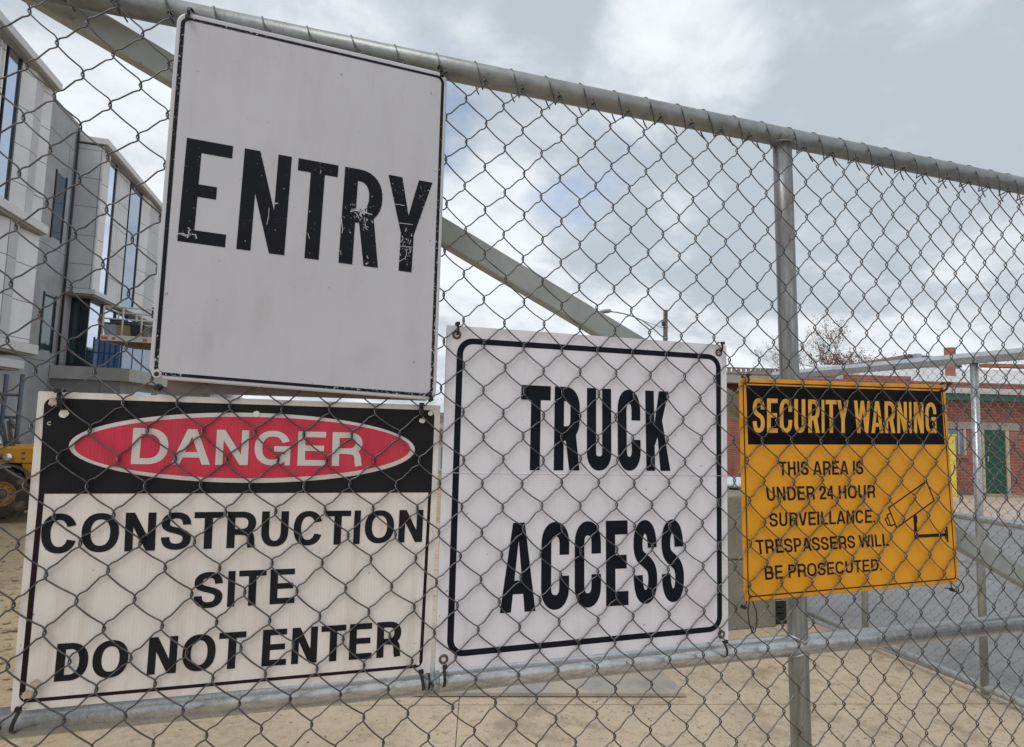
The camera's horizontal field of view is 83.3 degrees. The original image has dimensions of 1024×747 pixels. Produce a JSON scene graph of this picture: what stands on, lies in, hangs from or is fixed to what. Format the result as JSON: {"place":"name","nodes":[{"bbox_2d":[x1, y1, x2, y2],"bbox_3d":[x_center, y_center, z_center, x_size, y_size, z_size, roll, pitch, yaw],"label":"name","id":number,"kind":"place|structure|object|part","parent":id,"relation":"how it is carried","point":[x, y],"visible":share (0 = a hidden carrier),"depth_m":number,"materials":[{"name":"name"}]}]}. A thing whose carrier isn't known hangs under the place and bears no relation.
{"place":"outdoors","nodes":[
{"label":"outdoors","id":0,"kind":"place"},
{"bbox_2d":[437,412,443,483],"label":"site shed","id":1,"kind":"structure","parent":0,"point":[440,450],"depth_m":16.47,"materials":[{"name":"white metal"}]},
{"bbox_2d":[438,445,441,470],"bbox_3d":[-1.869,2.421,16.530,0.475,0.735,0.038,3,-5,-16],"label":"window","id":2,"kind":"structure","parent":1,"relation":"in","point":[440,446],"depth_m":16.46,"materials":[{"name":"white glass"}]},
{"bbox_2d":[0,475,966,746],"bbox_3d":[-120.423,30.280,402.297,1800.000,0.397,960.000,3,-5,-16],"label":"ground","id":3,"kind":"structure","parent":0,"point":[16,527],"depth_m":4.76,"materials":[{"name":"brown soil"}]},
{"bbox_2d":[0,374,24,444],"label":"scaffold frame","id":4,"kind":"object","parent":3,"relation":"on","point":[19,395],"visible":0.65,"depth_m":11.75,"materials":[{"name":"metal"}]},
{"bbox_2d":[0,418,33,519],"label":"wheel loader","id":5,"kind":"object","parent":3,"relation":"on","point":[14,456],"visible":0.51,"depth_m":9.23,"materials":[{"name":"metal"}]},
{"bbox_2d":[0,10,222,467],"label":"clad building","id":6,"kind":"structure","parent":3,"relation":"on","point":[67,316],"depth_m":16.07,"materials":[{"name":"metal"}]},
{"bbox_2d":[0,46,22,200],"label":"window","id":7,"kind":"structure","parent":6,"relation":"in","point":[11,85],"depth_m":12.58,"materials":[{"name":"blue glass"}]},
{"bbox_2d":[38,291,56,352],"bbox_3d":[-12.687,-1.388,15.731,0.050,1.600,0.720,3,-5,-16],"label":"window","id":8,"kind":"structure","parent":6,"relation":"in","point":[46,335],"depth_m":15.73,"materials":[{"name":"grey glass"}]},
{"bbox_2d":[50,169,67,243],"bbox_3d":[-12.587,-4.626,15.991,0.050,1.900,0.650,3,-5,-16],"label":"window","id":9,"kind":"structure","parent":6,"relation":"in","point":[59,203],"depth_m":15.99,"materials":[{"name":"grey glass"}]},
{"bbox_2d":[99,160,117,294],"bbox_3d":[-12.848,-4.576,17.845,0.545,4.260,0.800,3,-5,-16],"label":"window","id":10,"kind":"structure","parent":6,"relation":"in","point":[113,171],"depth_m":18.09,"materials":[{"name":"blue glass"}]},
{"bbox_2d":[91,337,150,372],"bbox_3d":[-12.595,-0.413,19.398,0.747,0.910,5.412,3,-5,-16],"label":"deck hoarding","id":11,"kind":"object","parent":6,"relation":"on","point":[103,352],"visible":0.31,"depth_m":16.89,"materials":[{"name":"blue"}]},
{"bbox_2d":[120,182,142,306],"bbox_3d":[-13.505,-4.420,20.043,0.545,4.260,1.100,3,-5,-16],"label":"window","id":12,"kind":"structure","parent":6,"relation":"in","point":[135,201],"depth_m":20.08,"materials":[{"name":"blue glass"}]},
{"bbox_2d":[133,391,150,394],"bbox_3d":[-11.834,1.272,18.308,0.070,1.350,1.700,3,-5,-16],"label":"window","id":13,"kind":"structure","parent":6,"relation":"in","point":[137,393],"depth_m":18.27,"materials":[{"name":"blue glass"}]},
{"bbox_2d":[100,305,242,397],"bbox_3d":[-8.467,0.621,16.438,5.503,4.668,1.870,3,-5,-16],"label":"boom lift","id":14,"kind":"object","parent":3,"relation":"on","point":[142,343],"visible":0.16,"depth_m":15.52,"materials":[{"name":"white paint"}]},
{"bbox_2d":[104,322,117,334],"bbox_3d":[-10.915,-1.181,15.776,0.370,0.367,0.510,3,-5,-16],"label":"tool bin","id":15,"kind":"object","parent":14,"relation":"on","point":[110,326],"visible":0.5,"depth_m":15.56,"materials":[{"name":"plastic"}]},
{"bbox_2d":[109,319,125,334],"bbox_3d":[-10.773,-1.218,15.821,0.370,0.455,0.510,3,-5,-16],"label":"tool bin","id":16,"kind":"object","parent":14,"relation":"on","point":[115,321],"visible":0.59,"depth_m":15.60,"materials":[{"name":"plastic"}]},
{"bbox_2d":[116,323,130,335],"bbox_3d":[-10.627,-1.160,15.860,0.370,0.355,0.510,3,-5,-16],"label":"tool bin","id":17,"kind":"object","parent":14,"relation":"on","point":[126,329],"visible":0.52,"depth_m":15.65,"materials":[{"name":"plastic"}]},
{"bbox_2d":[124,321,140,335],"bbox_3d":[-10.467,-1.185,15.910,0.370,0.424,0.510,3,-5,-16],"label":"tool bin","id":18,"kind":"object","parent":14,"relation":"on","point":[133,323],"visible":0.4,"depth_m":15.70,"materials":[{"name":"plastic"}]},
{"bbox_2d":[129,324,149,336],"bbox_3d":[-10.313,-1.140,15.953,0.370,0.350,0.510,3,-5,-16],"label":"tool bin","id":19,"kind":"object","parent":14,"relation":"on","point":[134,330],"visible":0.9,"depth_m":15.74,"materials":[{"name":"plastic"}]},
{"bbox_2d":[0,542,1017,746],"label":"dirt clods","id":20,"kind":"object","parent":3,"relation":"on","point":[592,702],"visible":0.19,"depth_m":3.25,"materials":[{"name":"brown soil"}]},
{"bbox_2d":[600,309,667,340],"bbox_3d":[7.364,0.498,35.062,4.237,8.956,0.400,2,-5,0],"label":"street lamp","id":21,"kind":"object","parent":3,"relation":"on","point":[664,323],"visible":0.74,"depth_m":35.27,"materials":[{"name":"grey metal"}]},
{"bbox_2d":[727,367,834,394],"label":"apartment block","id":22,"kind":"structure","parent":3,"relation":"on","point":[733,377],"depth_m":25.98,"materials":[{"name":"brick"}]},
{"bbox_2d":[751,310,895,378],"bbox_3d":[17.422,0.768,32.610,6.951,8.661,7.068,3,-5,-16],"label":"autumn tree","id":23,"kind":"object","parent":3,"relation":"on","point":[839,356],"visible":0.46,"depth_m":32.64,"materials":[{"name":"brown plant"}]},
{"bbox_2d":[727,347,1023,497],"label":"brick shop","id":24,"kind":"structure","parent":3,"relation":"on","point":[733,457],"depth_m":17.32,"materials":[{"name":"red brick"}]},
{"bbox_2d":[948,429,969,457],"bbox_3d":[13.175,2.082,17.194,0.892,0.857,0.088,2,-5,0],"label":"window","id":25,"kind":"structure","parent":24,"relation":"in","point":[962,447],"depth_m":17.23,"materials":[{"name":"blue glass"}]},
{"bbox_2d":[981,430,1010,493],"bbox_3d":[14.433,2.628,17.179,0.810,1.870,0.057,2,-5,0],"label":"door","id":26,"kind":"structure","parent":24,"relation":"in","point":[1004,449],"depth_m":17.18,"materials":[{"name":"wood"}]},
{"bbox_2d":[0,0,1023,412],"label":"sky","id":27,"kind":"structure","parent":0,"point":[936,79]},
{"bbox_2d":[5,523,1023,746],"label":"driveway","id":28,"kind":"structure","parent":0,"point":[533,722],"depth_m":3.18,"materials":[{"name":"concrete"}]},
{"bbox_2d":[0,0,1023,746],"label":"chain link gate","id":29,"kind":"structure","parent":28,"relation":"on","point":[96,24],"depth_m":1.13,"materials":[{"name":"metal"}]},
{"bbox_2d":[9,706,22,733],"bbox_3d":[-0.717,0.500,0.846,0.019,0.049,0.067,3,-5,-16],"label":"cable tie","id":30,"kind":"object","parent":29,"relation":"attached to","point":[18,710],"visible":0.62,"depth_m":0.82,"materials":[{"name":"black plastic"}]},
{"bbox_2d":[54,388,66,409],"bbox_3d":[-0.676,0.039,0.864,0.011,0.033,0.027,3,-5,-16],"label":"cable tie","id":31,"kind":"object","parent":29,"relation":"attached to","point":[59,391],"visible":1,"depth_m":0.86,"materials":[{"name":"black plastic"}]},
{"bbox_2d":[153,383,164,391],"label":"cable tie","id":32,"kind":"object","parent":29,"relation":"attached to","point":[159,387],"visible":1,"depth_m":0.89,"materials":[{"name":"black plastic"}]},
{"bbox_2d":[185,7,194,19],"bbox_3d":[-0.536,-0.589,0.971,0.007,0.034,0.080,3,-5,-16],"label":"cable tie","id":33,"kind":"object","parent":29,"relation":"attached to","point":[188,15],"visible":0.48,"depth_m":0.94,"materials":[{"name":"black plastic"}]},
{"bbox_2d":[11,391,439,710],"bbox_3d":[-0.425,0.271,0.929,0.605,0.461,0.007,3,-5,-16],"label":"danger sign","id":34,"kind":"object","parent":29,"relation":"attached to","point":[132,627],"visible":1,"depth_m":0.92,"materials":[{"name":"white metal"}]},
{"bbox_2d":[167,380,426,400],"bbox_3d":[-0.345,-0.182,0.994,0.413,0.448,0.006,3,-5,-16],"label":"backing board","id":35,"kind":"object","parent":29,"relation":"attached to","point":[174,386],"visible":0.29,"depth_m":0.95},
{"bbox_2d":[149,13,446,399],"bbox_3d":[-0.339,-0.271,0.975,0.447,0.615,0.006,3,-5,-16],"label":"entry sign","id":36,"kind":"object","parent":29,"relation":"attached to","point":[300,231],"visible":1,"depth_m":0.97,"materials":[{"name":"white metal"}]},
{"bbox_2d":[418,669,424,690],"bbox_3d":[-0.161,0.530,1.010,0.017,0.047,0.067,3,-5,-16],"label":"cable tie","id":37,"kind":"object","parent":29,"relation":"attached to","point":[421,671],"visible":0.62,"depth_m":0.98,"materials":[{"name":"black plastic"}]},
{"bbox_2d":[419,403,424,418],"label":"cable tie","id":38,"kind":"object","parent":29,"relation":"attached to","point":[422,405],"visible":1,"depth_m":1.01,"materials":[{"name":"black plastic"}]},
{"bbox_2d":[426,391,433,401],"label":"cable tie","id":39,"kind":"object","parent":29,"relation":"attached to","point":[429,394],"visible":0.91,"depth_m":1.00,"materials":[{"name":"black plastic"}]},
{"bbox_2d":[428,673,431,689],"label":"cable tie","id":40,"kind":"object","parent":29,"relation":"attached to","point":[429,683],"visible":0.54,"depth_m":0.99,"materials":[{"name":"black plastic"}]},
{"bbox_2d":[437,64,443,76],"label":"cable tie","id":41,"kind":"object","parent":29,"relation":"attached to","point":[440,66],"visible":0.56,"depth_m":1.05,"materials":[{"name":"black plastic"}]},
{"bbox_2d":[442,664,446,687],"bbox_3d":[-0.125,0.528,1.021,0.009,0.050,0.067,3,-5,-16],"label":"cable tie","id":42,"kind":"object","parent":29,"relation":"attached to","point":[444,674],"visible":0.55,"depth_m":0.99,"materials":[{"name":"black plastic"}]},
{"bbox_2d":[435,325,727,669],"bbox_3d":[0.160,0.228,1.107,0.599,0.607,0.007,3,-5,-16],"label":"truck access sign","id":43,"kind":"object","parent":29,"relation":"attached to","point":[459,580],"visible":1,"depth_m":1.09,"materials":[{"name":"white metal"}]},
{"bbox_2d":[455,322,459,334],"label":"cable tie","id":44,"kind":"object","parent":43,"relation":"attached to","point":[457,324],"visible":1,"depth_m":1.04,"materials":[{"name":"black plastic"}]},
{"bbox_2d":[716,342,724,352],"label":"cable tie","id":45,"kind":"object","parent":43,"relation":"attached to","point":[722,344],"visible":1,"depth_m":1.20,"materials":[{"name":"black plastic"}]},
{"bbox_2d":[722,639,727,657],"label":"cable tie","id":46,"kind":"object","parent":43,"relation":"attached to","point":[725,643],"visible":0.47,"depth_m":1.16,"materials":[{"name":"black plastic"}]},
{"bbox_2d":[738,378,958,600],"bbox_3d":[0.765,0.249,1.286,0.610,0.473,0.006,3,-5,-16],"label":"security warning sign","id":47,"kind":"object","parent":29,"relation":"attached to","point":[765,582],"visible":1,"depth_m":1.27,"materials":[{"name":"yellow metal"}]},
{"bbox_2d":[741,373,750,382],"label":"cable tie","id":48,"kind":"object","parent":47,"relation":"attached to","point":[748,375],"visible":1,"depth_m":1.21,"materials":[{"name":"black plastic"}]},
{"bbox_2d":[740,596,756,633],"bbox_3d":[0.486,0.492,1.177,0.042,0.073,0.016,4,-5,-29],"label":"cable tie","id":49,"kind":"object","parent":47,"relation":"hanging from","point":[744,607],"visible":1,"depth_m":1.17,"materials":[{"name":"black plastic"}]},
{"bbox_2d":[939,382,952,391],"bbox_3d":[1.032,0.032,1.372,0.014,0.024,0.029,4,-5,-25],"label":"cable tie","id":50,"kind":"object","parent":47,"relation":"attached to","point":[948,384],"visible":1,"depth_m":1.37,"materials":[{"name":"black plastic"}]},
{"bbox_2d":[944,577,964,593],"bbox_3d":[1.025,0.493,1.340,0.057,0.038,0.016,3,-5,-16],"label":"cable tie","id":51,"kind":"object","parent":29,"relation":"attached to","point":[951,589],"visible":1,"depth_m":1.34,"materials":[{"name":"black plastic"}]},
{"bbox_2d":[430,624,685,696],"bbox_3d":[0.116,1.970,4.030,1.796,0.071,1.240,2,-5,-3],"label":"steel plate","id":52,"kind":"object","parent":28,"relation":"on","point":[638,685],"visible":0.24,"depth_m":3.49,"materials":[{"name":"grey metal"}]},
{"bbox_2d":[728,559,775,630],"bbox_3d":[1.536,1.849,5.136,1.150,0.567,0.950,3,-5,-16],"label":"concrete block","id":53,"kind":"object","parent":28,"relation":"on","point":[736,593],"depth_m":4.75,"materials":[{"name":"grey concrete"}]},
{"bbox_2d":[775,598,786,624],"bbox_3d":[2.285,2.054,5.109,0.262,0.200,0.412,3,-5,-16],"label":"plastic crate","id":54,"kind":"object","parent":28,"relation":"on","point":[780,612],"visible":0.13,"depth_m":4.90,"materials":[{"name":"black plastic"}]},
{"bbox_2d":[771,348,1023,708],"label":"open gate leaf","id":55,"kind":"object","parent":28,"relation":"on","point":[982,684],"visible":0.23,"depth_m":3.65,"materials":[{"name":"metal"}]},
{"bbox_2d":[727,488,742,559],"bbox_3d":[1.525,1.301,5.171,1.150,0.525,0.950,3,-5,-16],"label":"concrete block","id":56,"kind":"object","parent":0,"point":[735,546],"depth_m":4.77,"materials":[{"name":"grey concrete"}]},
{"bbox_2d":[727,477,740,488],"bbox_3d":[2.088,1.021,5.380,0.430,0.100,0.362,1,-5,8],"label":"plastic sack","id":57,"kind":"object","parent":56,"relation":"on","point":[730,481],"visible":0.2,"depth_m":5.25,"materials":[{"name":"white plastic"}]},
{"bbox_2d":[784,518,1023,698],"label":"road","id":58,"kind":"structure","parent":0,"point":[1017,666],"depth_m":5.40,"materials":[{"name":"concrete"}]},
{"bbox_2d":[953,495,1023,519],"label":"pavement","id":59,"kind":"structure","parent":0,"point":[996,504],"depth_m":14.66,"materials":[{"name":"beige concrete"}]},
{"bbox_2d":[948,434,956,497],"bbox_3d":[12.542,2.687,16.643,0.338,1.872,0.450,2,-5,0],"label":"utility cabinet","id":60,"kind":"object","parent":59,"relation":"on","point":[952,446],"visible":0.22,"depth_m":16.45,"materials":[{"name":"yellow paint"}]},
{"bbox_3d":[12.550,2.655,16.437,0.243,1.662,0.028,2,-5,0],"label":"door","id":61,"kind":"part","parent":60,"relation":"part of","materials":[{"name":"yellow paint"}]}
]}

